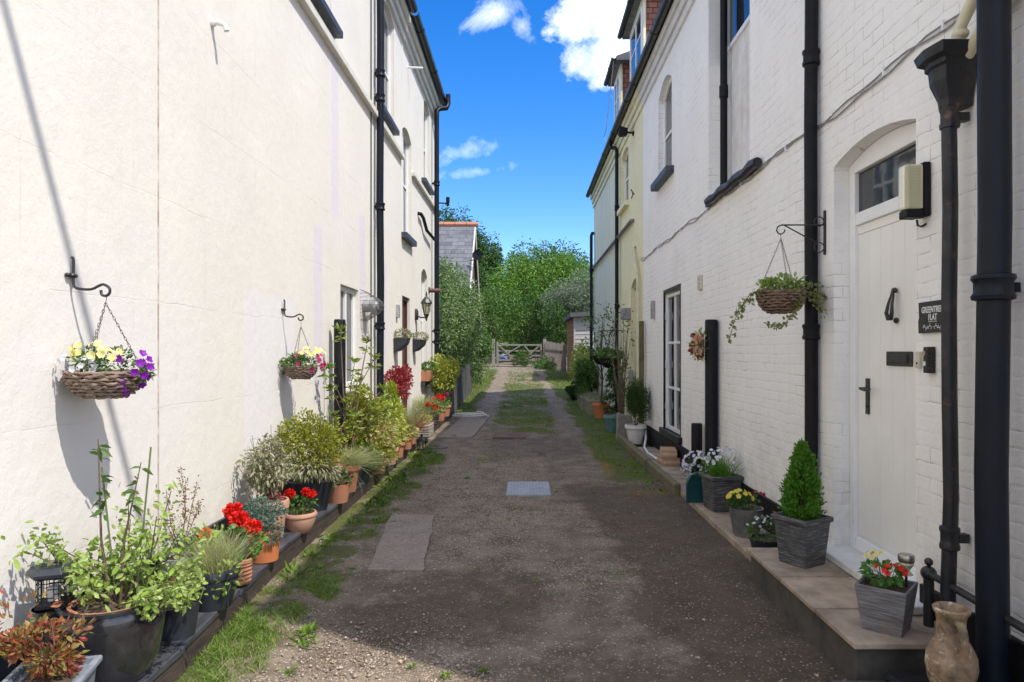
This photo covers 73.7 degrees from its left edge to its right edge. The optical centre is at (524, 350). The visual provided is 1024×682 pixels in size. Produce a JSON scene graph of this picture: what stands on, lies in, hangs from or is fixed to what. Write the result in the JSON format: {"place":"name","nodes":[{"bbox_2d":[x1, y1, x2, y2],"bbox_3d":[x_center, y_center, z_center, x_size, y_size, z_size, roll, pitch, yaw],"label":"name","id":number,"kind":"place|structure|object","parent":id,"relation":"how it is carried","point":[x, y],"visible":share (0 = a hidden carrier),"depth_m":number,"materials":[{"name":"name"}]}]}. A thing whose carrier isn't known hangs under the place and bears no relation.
{"place":"outdoors","nodes":[
{"label":"outdoors","id":0,"kind":"place"},
{"bbox_2d":[170,521,280,612],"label":"potted grass","id":1,"kind":"object","parent":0,"point":[223,569],"depth_m":3.66,"materials":[{"name":"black plant"}]},
{"bbox_2d":[328,444,407,491],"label":"potted grass","id":2,"kind":"object","parent":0,"point":[353,465],"depth_m":6.73,"materials":[{"name":"plant"}]},
{"bbox_2d":[176,354,847,681],"bbox_3d":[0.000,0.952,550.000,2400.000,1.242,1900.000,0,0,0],"label":"ground","id":3,"kind":"structure","parent":0,"point":[580,476],"depth_m":4.47,"materials":[{"name":"grey gravel"}]},
{"bbox_2d":[0,0,417,681],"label":"rendered house","id":4,"kind":"structure","parent":3,"relation":"on","point":[188,184],"depth_m":4.23,"materials":[{"name":"paint"}]},
{"bbox_2d":[64,256,110,296],"bbox_3d":[-2.053,-0.349,3.225,0.203,0.194,0.077,0,0,0],"label":"basket bracket","id":5,"kind":"object","parent":4,"relation":"attached to","point":[73,275],"visible":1,"depth_m":3.22,"materials":[{"name":"black metal"}]},
{"bbox_2d":[55,297,156,399],"bbox_3d":[-1.942,-0.018,3.224,0.419,0.487,0.347,0,0,0],"label":"hanging basket","id":6,"kind":"object","parent":5,"relation":"hanging from","point":[92,381],"visible":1,"depth_m":3.14,"materials":[{"name":"wicker"}]},
{"bbox_2d":[281,299,303,320],"bbox_3d":[-2.056,-0.359,6.060,0.196,0.194,0.077,0,0,0],"label":"basket bracket","id":7,"kind":"object","parent":4,"relation":"attached to","point":[284,310],"visible":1,"depth_m":6.05,"materials":[{"name":"black metal"}]},
{"bbox_2d":[278,327,326,379],"bbox_3d":[-1.993,0.002,6.080,0.460,0.507,0.415,0,0,0],"label":"hanging basket","id":8,"kind":"object","parent":7,"relation":"hanging from","point":[297,369],"visible":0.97,"depth_m":5.98,"materials":[{"name":"wicker"}]},
{"bbox_2d":[340,286,353,386],"bbox_3d":[-2.223,-0.165,8.400,0.053,1.230,0.856,0,0,0],"label":"window","id":9,"kind":"structure","parent":4,"relation":"in","point":[346,294],"depth_m":8.63,"materials":[{"name":"white plastic"}]},
{"bbox_2d":[371,0,371,399],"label":"cable","id":10,"kind":"object","parent":4,"relation":"attached to","point":[371,187],"visible":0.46,"depth_m":9.49,"materials":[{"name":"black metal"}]},
{"bbox_2d":[360,289,383,320],"bbox_3d":[-2.029,-0.600,9.100,0.244,0.405,0.386,0,0,0],"label":"flue guard","id":11,"kind":"object","parent":4,"relation":"attached to","point":[372,305],"visible":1,"depth_m":9.03,"materials":[{"name":"metal"}]},
{"bbox_2d":[374,0,384,402],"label":"drainpipe","id":12,"kind":"object","parent":4,"relation":"attached to","point":[379,98],"visible":0.97,"depth_m":9.70,"materials":[{"name":"black metal"}]},
{"bbox_2d":[384,9,389,112],"bbox_3d":[-2.250,-4.509,10.800,0.050,1.818,0.896,0,0,0],"label":"window","id":13,"kind":"structure","parent":4,"relation":"in","point":[386,26],"depth_m":11.13,"materials":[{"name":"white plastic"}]},
{"bbox_2d":[393,327,414,351],"bbox_3d":[-2.015,-0.182,11.303,0.379,0.414,0.378,0,0,0],"label":"wall pot","id":14,"kind":"object","parent":4,"relation":"attached to","point":[400,343],"depth_m":11.19,"materials":[{"name":"black plastic"}]},
{"bbox_2d":[136,409,452,681],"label":"planting ledge","id":15,"kind":"object","parent":3,"relation":"on","point":[172,661],"visible":0.16,"depth_m":4.11,"materials":[{"name":"grey concrete"}]},
{"bbox_2d":[0,589,102,681],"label":"potted nandina","id":16,"kind":"object","parent":15,"relation":"on","point":[67,663],"visible":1,"depth_m":2.48,"materials":[{"name":"plant"}]},
{"bbox_2d":[29,601,77,659],"bbox_3d":[-1.970,1.235,2.860,0.170,0.330,0.170,0,0,0],"label":"tall black pot","id":17,"kind":"object","parent":15,"relation":"on","point":[38,614],"visible":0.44,"depth_m":2.79,"materials":[{"name":"ceramic"}]},
{"bbox_2d":[26,559,80,610],"bbox_3d":[-1.970,0.976,2.860,0.198,0.178,0.173,0,0,-20],"label":"solar lantern","id":18,"kind":"object","parent":17,"relation":"on","point":[40,573],"visible":0.88,"depth_m":2.82,"materials":[{"name":"black plastic"}]},
{"bbox_2d":[0,439,225,681],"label":"potted shrub","id":19,"kind":"object","parent":15,"relation":"on","point":[127,612],"visible":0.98,"depth_m":2.90,"materials":[{"name":"green plant"}]},
{"bbox_2d":[148,563,206,641],"bbox_3d":[-1.718,1.220,3.346,0.316,0.360,0.330,0,0,0],"label":"potted shrub","id":20,"kind":"object","parent":15,"relation":"on","point":[178,626],"visible":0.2,"depth_m":3.28,"materials":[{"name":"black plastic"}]},
{"bbox_2d":[157,466,203,594],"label":"potted dried flowers","id":21,"kind":"object","parent":15,"relation":"on","point":[171,535],"visible":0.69,"depth_m":3.94,"materials":[{"name":"brown plant"}]},
{"bbox_2d":[207,502,268,585],"bbox_3d":[-1.750,1.162,4.117,0.332,0.456,0.323,0,0,43],"label":"potted geranium","id":22,"kind":"object","parent":15,"relation":"on","point":[237,516],"visible":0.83,"depth_m":4.11,"materials":[{"name":"plant"}]},
{"bbox_2d":[242,496,287,563],"bbox_3d":[-1.776,1.186,4.597,0.358,0.427,0.348,0,0,-25],"label":"potted juniper","id":23,"kind":"object","parent":15,"relation":"on","point":[270,553],"visible":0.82,"depth_m":4.53,"materials":[{"name":"green plant"}]},
{"bbox_2d":[235,427,296,536],"bbox_3d":[-1.928,0.981,5.133,0.435,0.838,0.468,0,0,0],"label":"potted shrub","id":24,"kind":"object","parent":15,"relation":"on","point":[267,464],"visible":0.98,"depth_m":5.04,"materials":[{"name":"plant"}]},
{"bbox_2d":[283,487,317,533],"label":"potted geranium","id":25,"kind":"object","parent":15,"relation":"on","point":[300,519],"visible":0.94,"depth_m":5.23,"materials":[{"name":"ceramic"}]},
{"bbox_2d":[273,407,349,511],"bbox_3d":[-1.865,0.943,5.941,0.641,0.914,0.806,0,0,0],"label":"potted shrub","id":26,"kind":"object","parent":15,"relation":"on","point":[321,458],"visible":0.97,"depth_m":5.83,"materials":[{"name":"green plant"}]},
{"bbox_2d":[334,319,345,454],"bbox_3d":[-2.030,0.527,7.500,0.126,1.745,0.126,0,0,0],"label":"round post","id":27,"kind":"object","parent":15,"relation":"on","point":[337,365],"visible":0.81,"depth_m":7.45,"materials":[{"name":"black wood"}]},
{"bbox_2d":[329,458,353,503],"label":"potted geranium","id":28,"kind":"object","parent":15,"relation":"on","point":[340,492],"visible":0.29,"depth_m":6.25,"materials":[{"name":"ceramic"}]},
{"bbox_2d":[317,323,394,485],"bbox_3d":[-1.769,0.547,7.302,0.475,1.705,0.967,0,0,29],"label":"potted rhododendron","id":29,"kind":"object","parent":15,"relation":"on","point":[330,387],"visible":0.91,"depth_m":7.20,"materials":[{"name":"green plant"}]},
{"bbox_2d":[346,416,367,451],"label":"potted shrub","id":30,"kind":"object","parent":15,"relation":"on","point":[360,437],"visible":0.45,"depth_m":7.64,"materials":[{"name":"green plant"}]},
{"bbox_2d":[346,382,383,453],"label":"potted shrub","id":31,"kind":"object","parent":15,"relation":"on","point":[363,403],"visible":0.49,"depth_m":7.83,"materials":[{"name":"green plant"}]},
{"bbox_2d":[357,412,397,455],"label":"potted shrub","id":32,"kind":"object","parent":15,"relation":"on","point":[382,435],"visible":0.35,"depth_m":7.96,"materials":[{"name":"green plant"}]},
{"bbox_2d":[367,438,398,473],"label":"potted shrub","id":33,"kind":"object","parent":15,"relation":"on","point":[391,451],"visible":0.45,"depth_m":7.79,"materials":[{"name":"green plant"}]},
{"bbox_2d":[374,395,408,439],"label":"potted shrub","id":34,"kind":"object","parent":15,"relation":"on","point":[396,410],"visible":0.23,"depth_m":8.76,"materials":[{"name":"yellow plant"}]},
{"bbox_2d":[384,363,414,406],"bbox_3d":[-1.907,0.797,10.355,0.462,1.206,0.940,0,0,0],"label":"potted acer","id":35,"kind":"object","parent":15,"relation":"on","point":[401,380],"visible":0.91,"depth_m":10.20,"materials":[{"name":"red plant"}]},
{"bbox_2d":[428,353,461,404],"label":"potted shrub","id":36,"kind":"object","parent":15,"relation":"on","point":[445,371],"visible":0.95,"depth_m":14.70,"materials":[{"name":"yellow plant"}]},
{"bbox_2d":[348,441,404,495],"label":"potted grass","id":37,"kind":"object","parent":3,"relation":"on","point":[365,476],"depth_m":7.33,"materials":[{"name":"green plant"}]},
{"bbox_2d":[366,514,434,572],"bbox_3d":[-0.977,1.556,5.594,0.422,0.048,1.677,0,0,-5],"label":"concrete patch","id":38,"kind":"object","parent":3,"relation":"on","point":[402,546],"visible":0.83,"depth_m":5.38,"materials":[{"name":"grey concrete"}]},
{"bbox_2d":[401,12,445,414],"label":"rendered house","id":39,"kind":"structure","parent":3,"relation":"on","point":[423,97],"depth_m":13.45,"materials":[{"name":"paint"}]},
{"bbox_2d":[402,129,406,231],"bbox_3d":[-2.248,-3.049,12.475,0.053,1.958,0.946,0,0,0],"label":"window","id":40,"kind":"structure","parent":39,"relation":"in","point":[404,143],"depth_m":12.79,"materials":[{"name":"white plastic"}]},
{"bbox_2d":[432,94,450,395],"bbox_3d":[-1.919,-2.305,15.882,0.167,7.410,0.520,0,0,43],"label":"drainpipe","id":41,"kind":"object","parent":39,"relation":"attached to","point":[436,329],"visible":0.99,"depth_m":15.70,"materials":[{"name":"black metal"}]},
{"bbox_2d":[401,403,455,443],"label":"potted grass","id":42,"kind":"object","parent":3,"relation":"on","point":[417,421],"depth_m":10.27,"materials":[{"name":"plant"}]},
{"bbox_2d":[176,366,684,681],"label":"grass","id":43,"kind":"structure","parent":3,"relation":"on","point":[238,630],"depth_m":4.56,"materials":[{"name":"green plant"}]},
{"bbox_2d":[439,222,480,388],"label":"slate roofed cottage","id":44,"kind":"structure","parent":3,"relation":"on","point":[458,240],"depth_m":25.95,"materials":[{"name":"grey stone"}]},
{"bbox_2d":[448,359,471,412],"bbox_3d":[-1.791,0.900,19.500,0.101,1.299,6.100,0,0,0],"label":"picket fence","id":45,"kind":"object","parent":3,"relation":"on","point":[463,389],"visible":0.55,"depth_m":19.10,"materials":[{"name":"grey wood"}]},
{"bbox_2d":[439,249,488,367],"bbox_3d":[-2.022,-0.664,18.869,2.110,4.236,4.927,0,0,0],"label":"ivy shrub","id":46,"kind":"object","parent":3,"relation":"on","point":[455,330],"visible":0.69,"depth_m":18.23,"materials":[{"name":"green plant"}]},
{"bbox_2d":[439,203,489,265],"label":"broadleaf tree","id":47,"kind":"object","parent":3,"relation":"on","point":[453,218],"visible":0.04,"depth_m":49.34,"materials":[{"name":"green plant"}]},
{"bbox_2d":[438,414,491,438],"bbox_3d":[-1.166,1.556,14.442,0.643,0.048,4.692,0,0,2],"label":"concrete patch","id":48,"kind":"object","parent":3,"relation":"on","point":[466,427],"visible":0.77,"depth_m":13.62,"materials":[{"name":"grey concrete"}]},
{"bbox_2d":[455,326,485,384],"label":"garden shrub","id":49,"kind":"object","parent":3,"relation":"on","point":[474,368],"visible":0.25,"depth_m":23.28,"materials":[{"name":"green plant"}]},
{"bbox_2d":[278,401,666,678],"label":"weeds","id":50,"kind":"object","parent":3,"relation":"on","point":[291,568],"visible":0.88,"depth_m":5.59,"materials":[{"name":"green plant"}]},
{"bbox_2d":[476,228,506,354],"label":"broadleaf tree","id":51,"kind":"object","parent":3,"relation":"on","point":[493,255],"visible":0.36,"depth_m":49.31,"materials":[{"name":"green plant"}]},
{"bbox_2d":[479,283,533,361],"bbox_3d":[-1.651,-1.541,37.353,4.342,4.408,3.454,0,0,0],"label":"hedge shrub","id":52,"kind":"object","parent":3,"relation":"on","point":[491,328],"visible":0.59,"depth_m":37.13,"materials":[{"name":"green plant"}]},
{"bbox_2d":[483,257,533,342],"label":"broadleaf tree","id":53,"kind":"object","parent":3,"relation":"on","point":[503,282],"visible":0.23,"depth_m":43.12,"materials":[{"name":"green plant"}]},
{"bbox_2d":[496,342,541,365],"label":"field gate","id":54,"kind":"structure","parent":3,"relation":"on","point":[498,344],"depth_m":34.47,"materials":[{"name":"beige wood"}]},
{"bbox_2d":[212,438,831,681],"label":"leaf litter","id":55,"kind":"object","parent":3,"relation":"on","point":[581,613],"visible":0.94,"depth_m":3.92,"materials":[{"name":"brown plant"}]},
{"bbox_2d":[506,482,550,496],"bbox_3d":[0.040,1.550,7.650,0.480,0.040,0.720,0,0,0],"label":"drain cover","id":56,"kind":"object","parent":3,"relation":"on","point":[530,489],"visible":0.98,"depth_m":7.55,"materials":[{"name":"grey metal"}]},
{"bbox_2d":[496,280,566,361],"bbox_3d":[0.413,-1.646,39.091,4.859,4.699,3.453,0,0,0],"label":"hedge shrub","id":57,"kind":"object","parent":3,"relation":"on","point":[536,339],"visible":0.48,"depth_m":38.62,"materials":[{"name":"green plant"}]},
{"bbox_2d":[494,238,593,354],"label":"broadleaf tree","id":58,"kind":"object","parent":3,"relation":"on","point":[529,273],"visible":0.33,"depth_m":44.48,"materials":[{"name":"green plant"}]},
{"bbox_2d":[499,236,589,299],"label":"broadleaf tree","id":59,"kind":"object","parent":3,"relation":"on","point":[546,252],"visible":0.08,"depth_m":53.10,"materials":[{"name":"green plant"}]},
{"bbox_2d":[545,341,566,371],"bbox_3d":[1.438,0.244,32.738,0.092,1.461,3.700,0,0,-13],"label":"picket fence","id":60,"kind":"object","parent":3,"relation":"on","point":[556,351],"visible":0.82,"depth_m":32.17,"materials":[{"name":"beige wood"}]},
{"bbox_2d":[537,299,578,356],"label":"hedge shrub","id":61,"kind":"object","parent":3,"relation":"on","point":[559,325],"visible":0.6,"depth_m":35.87,"materials":[{"name":"green plant"}]},
{"bbox_2d":[539,267,593,318],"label":"hedge shrub","id":62,"kind":"object","parent":3,"relation":"on","point":[579,296],"visible":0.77,"depth_m":36.90,"materials":[{"name":"green plant"}]},
{"bbox_2d":[563,311,593,379],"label":"timber shed","id":63,"kind":"structure","parent":3,"relation":"on","point":[577,330],"depth_m":26.02,"materials":[{"name":"wood"}]},
{"bbox_2d":[568,342,593,392],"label":"potted shrub","id":64,"kind":"object","parent":3,"relation":"on","point":[573,363],"visible":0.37,"depth_m":21.08,"materials":[{"name":"plant"}]},
{"bbox_2d":[573,358,598,395],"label":"potted shrub","id":65,"kind":"object","parent":3,"relation":"on","point":[586,379],"visible":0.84,"depth_m":18.97,"materials":[{"name":"green plant"}]},
{"bbox_2d":[574,301,614,418],"bbox_3d":[1.704,0.208,15.679,1.184,2.684,0.894,0,0,0],"label":"potted tree","id":66,"kind":"object","parent":3,"relation":"on","point":[598,411],"visible":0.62,"depth_m":15.58,"materials":[{"name":"green plant"}]},
{"bbox_2d":[586,51,629,409],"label":"brick house","id":67,"kind":"structure","parent":3,"relation":"on","point":[601,190],"depth_m":16.86,"materials":[{"name":"paint"}]},
{"bbox_2d":[589,232,593,392],"bbox_3d":[1.994,-0.997,19.994,0.138,4.994,0.258,0,0,43],"label":"drainpipe","id":68,"kind":"object","parent":67,"relation":"attached to","point":[591,270],"visible":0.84,"depth_m":19.91,"materials":[{"name":"black plastic"}]},
{"bbox_2d":[605,0,661,422],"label":"brick house","id":69,"kind":"structure","parent":3,"relation":"on","point":[638,19],"depth_m":13.10,"materials":[{"name":"paint"}]},
{"bbox_2d":[596,330,624,368],"bbox_3d":[1.742,-0.024,13.904,0.615,0.789,0.590,0,0,0],"label":"hanging basket","id":70,"kind":"object","parent":69,"relation":"hanging from","point":[603,359],"visible":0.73,"depth_m":13.79,"materials":[{"name":"black plastic"}]},
{"bbox_2d":[609,141,619,411],"bbox_3d":[1.909,-1.490,14.664,0.113,6.080,0.285,0,0,-43],"label":"drainpipe","id":71,"kind":"object","parent":69,"relation":"attached to","point":[617,207],"visible":0.94,"depth_m":14.57,"materials":[{"name":"black plastic"}]},
{"bbox_2d":[632,245,639,415],"bbox_3d":[2.009,-0.389,12.248,0.117,3.079,0.653,0,0,0],"label":"wall pipe","id":72,"kind":"object","parent":69,"relation":"attached to","point":[637,306],"depth_m":11.95,"materials":[{"name":"beige plastic"}]},
{"bbox_2d":[619,376,651,443],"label":"potted shrub","id":73,"kind":"object","parent":3,"relation":"on","point":[635,430],"visible":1,"depth_m":10.99,"materials":[{"name":"plant"}]},
{"bbox_2d":[639,321,643,442],"bbox_3d":[1.970,0.525,11.535,0.080,2.050,0.070,0,0,0],"label":"timber post","id":74,"kind":"object","parent":3,"relation":"on","point":[641,348],"visible":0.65,"depth_m":11.50,"materials":[{"name":"black wood"}]},
{"bbox_2d":[617,434,680,494],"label":"mossy kerb","id":75,"kind":"structure","parent":3,"relation":"on","point":[670,483],"depth_m":8.61,"materials":[{"name":"stone"}]},
{"bbox_2d":[638,447,769,560],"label":"flagstone path","id":76,"kind":"structure","parent":3,"relation":"on","point":[720,523],"depth_m":6.24,"materials":[{"name":"beige stone"}]},
{"bbox_2d":[686,472,703,502],"bbox_3d":[1.696,1.345,6.756,0.262,0.310,0.114,0,0,-12],"label":"dustpan","id":77,"kind":"object","parent":76,"relation":"on","point":[694,492],"visible":0.65,"depth_m":6.73,"materials":[{"name":"teal plastic"}]},
{"bbox_2d":[691,423,701,472],"bbox_3d":[1.950,1.161,7.750,0.124,0.679,0.124,0,0,0],"label":"flue stub","id":78,"kind":"object","parent":76,"relation":"on","point":[696,436],"visible":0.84,"depth_m":7.70,"materials":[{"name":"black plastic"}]},
{"bbox_2d":[665,446,744,511],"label":"potted lilies","id":79,"kind":"object","parent":76,"relation":"on","point":[718,483],"visible":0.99,"depth_m":6.37,"materials":[{"name":"grey wood"}]},
{"bbox_2d":[705,319,717,470],"bbox_3d":[1.965,0.586,7.200,0.132,1.829,0.132,0,0,0],"label":"round post","id":80,"kind":"object","parent":76,"relation":"on","point":[711,389],"visible":0.9,"depth_m":7.14,"materials":[{"name":"black plastic"}]},
{"bbox_2d":[724,488,765,537],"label":"potted pansies","id":81,"kind":"object","parent":76,"relation":"on","point":[740,512],"visible":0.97,"depth_m":5.51,"materials":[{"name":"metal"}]},
{"bbox_2d":[742,511,777,547],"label":"potted violas","id":82,"kind":"object","parent":76,"relation":"on","point":[761,540],"visible":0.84,"depth_m":4.83,"materials":[{"name":"plant"}]},
{"bbox_2d":[629,0,1023,681],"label":"brick house","id":83,"kind":"structure","parent":3,"relation":"on","point":[879,418],"depth_m":4.53,"materials":[{"name":"brick"}]},
{"bbox_2d":[664,77,671,166],"bbox_3d":[2.145,-3.254,9.960,0.050,1.428,0.936,0,0,0],"label":"window","id":84,"kind":"structure","parent":83,"relation":"in","point":[668,96],"depth_m":10.21,"materials":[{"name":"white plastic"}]},
{"bbox_2d":[665,290,679,434],"bbox_3d":[2.091,0.160,9.485,0.083,1.940,1.026,0,0,0],"label":"french door","id":85,"kind":"structure","parent":83,"relation":"in","point":[672,316],"depth_m":9.68,"materials":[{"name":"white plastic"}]},
{"bbox_2d":[686,327,709,360],"bbox_3d":[1.847,-0.061,7.207,0.245,0.383,0.207,0,0,-31],"label":"flower wreath","id":86,"kind":"object","parent":83,"relation":"attached to","point":[698,342],"visible":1,"depth_m":7.18,"materials":[{"name":"pink plant"}]},
{"bbox_2d":[719,0,727,184],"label":"drainpipe","id":87,"kind":"object","parent":83,"relation":"attached to","point":[723,91],"visible":0.91,"depth_m":7.15,"materials":[{"name":"black plastic"}]},
{"bbox_2d":[727,0,749,53],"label":"window","id":88,"kind":"structure","parent":83,"relation":"in","point":[738,11],"depth_m":7.03,"materials":[{"name":"white plastic"}]},
{"bbox_2d":[641,13,959,260],"bbox_3d":[2.029,-1.562,7.275,0.022,0.094,9.351,0,0,0],"label":"cable","id":89,"kind":"object","parent":83,"relation":"attached to","point":[942,26],"visible":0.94,"depth_m":4.17,"materials":[{"name":"white plastic"}]},
{"bbox_2d":[776,210,825,254],"bbox_3d":[1.871,-0.800,4.635,0.338,0.300,0.024,0,0,0],"label":"basket bracket","id":90,"kind":"object","parent":83,"relation":"attached to","point":[824,232],"visible":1,"depth_m":4.63,"materials":[{"name":"black metal"}]},
{"bbox_2d":[726,235,827,343],"bbox_3d":[1.697,-0.421,4.624,0.696,0.750,0.357,0,0,0],"label":"hanging basket","id":91,"kind":"object","parent":90,"relation":"hanging from","point":[790,296],"visible":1,"depth_m":4.56,"materials":[{"name":"wicker"}]},
{"bbox_2d":[802,0,819,501],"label":"drainpipe","id":92,"kind":"object","parent":83,"relation":"attached to","point":[810,65],"visible":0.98,"depth_m":4.70,"materials":[{"name":"black plastic"}]},
{"bbox_2d":[854,211,915,581],"bbox_3d":[2.154,0.236,4.033,0.106,2.091,0.815,0,0,0],"label":"door","id":93,"kind":"structure","parent":83,"relation":"in","point":[887,244],"depth_m":4.07,"materials":[{"name":"beige paint"}]},
{"bbox_2d":[899,162,930,227],"bbox_3d":[1.978,-0.790,3.470,0.135,0.320,0.092,0,0,0],"label":"wall lamp","id":94,"kind":"object","parent":83,"relation":"attached to","point":[914,191],"visible":1,"depth_m":3.43,"materials":[{"name":"black plastic"}]},
{"bbox_2d":[922,347,934,372],"bbox_3d":[2.017,0.047,3.419,0.042,0.132,0.063,0,0,0],"label":"doorbell","id":95,"kind":"object","parent":83,"relation":"attached to","point":[928,353],"visible":1,"depth_m":3.39,"materials":[{"name":"black plastic"}]},
{"bbox_2d":[918,300,940,332],"bbox_3d":[2.026,-0.168,3.386,0.014,0.160,0.253,0,0,0],"label":"name sign","id":96,"kind":"object","parent":83,"relation":"attached to","point":[929,320],"visible":0.81,"depth_m":3.41,"materials":[{"name":"black metal"}]},
{"bbox_2d":[914,39,976,602],"bbox_3d":[1.929,0.085,3.137,0.202,2.930,0.228,0,0,0],"label":"drainpipe","id":97,"kind":"object","parent":83,"relation":"attached to","point":[948,66],"visible":0.9,"depth_m":3.11,"materials":[{"name":"black metal"}]},
{"bbox_2d":[951,0,975,38],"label":"waste pipe","id":98,"kind":"object","parent":83,"relation":"attached to","point":[961,30],"visible":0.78,"depth_m":3.03,"materials":[{"name":"beige plastic"}]},
{"bbox_2d":[970,0,1020,681],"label":"drainpipe","id":99,"kind":"object","parent":83,"relation":"attached to","point":[996,287],"visible":1,"depth_m":2.77,"materials":[{"name":"black metal"}]},
{"bbox_2d":[747,548,935,680],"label":"front step","id":100,"kind":"object","parent":3,"relation":"on","point":[817,607],"visible":0.52,"depth_m":3.51,"materials":[{"name":"stone"}]},
{"bbox_2d":[771,438,833,568],"bbox_3d":[1.734,0.937,4.279,0.322,0.782,0.308,0,0,-31],"label":"potted conifer","id":101,"kind":"object","parent":100,"relation":"on","point":[802,527],"visible":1,"depth_m":4.22,"materials":[{"name":"green plant"}]},
{"bbox_2d":[854,550,917,637],"bbox_3d":[1.722,1.149,3.277,0.246,0.357,0.225,0,0,42],"label":"wood planter","id":102,"kind":"object","parent":100,"relation":"on","point":[886,604],"visible":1,"depth_m":3.21,"materials":[{"name":"wood"}]},
{"bbox_2d":[885,671,928,681],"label":"block","id":103,"kind":"structure","parent":3,"relation":"on","point":[918,676],"depth_m":2.94,"materials":[{"name":"grey stone"}]},
{"bbox_2d":[924,601,978,681],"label":"earthenware jug","id":104,"kind":"object","parent":103,"relation":"on","point":[950,655],"visible":1,"depth_m":2.73,"materials":[{"name":"brown ceramic"}]},
{"bbox_2d":[920,558,1023,632],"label":"pipe rail","id":105,"kind":"object","parent":3,"relation":"on","point":[929,574],"visible":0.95,"depth_m":3.28,"materials":[{"name":"black metal"}]},
{"bbox_2d":[413,0,629,275],"label":"sky","id":106,"kind":"structure","parent":0,"point":[522,142],"materials":[{"name":"blue"}]},
{"bbox_2d":[599,369,617,413],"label":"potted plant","id":107,"kind":"object","parent":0,"point":[610,378],"visible":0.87,"depth_m":14.56,"materials":[{"name":"green plant"}]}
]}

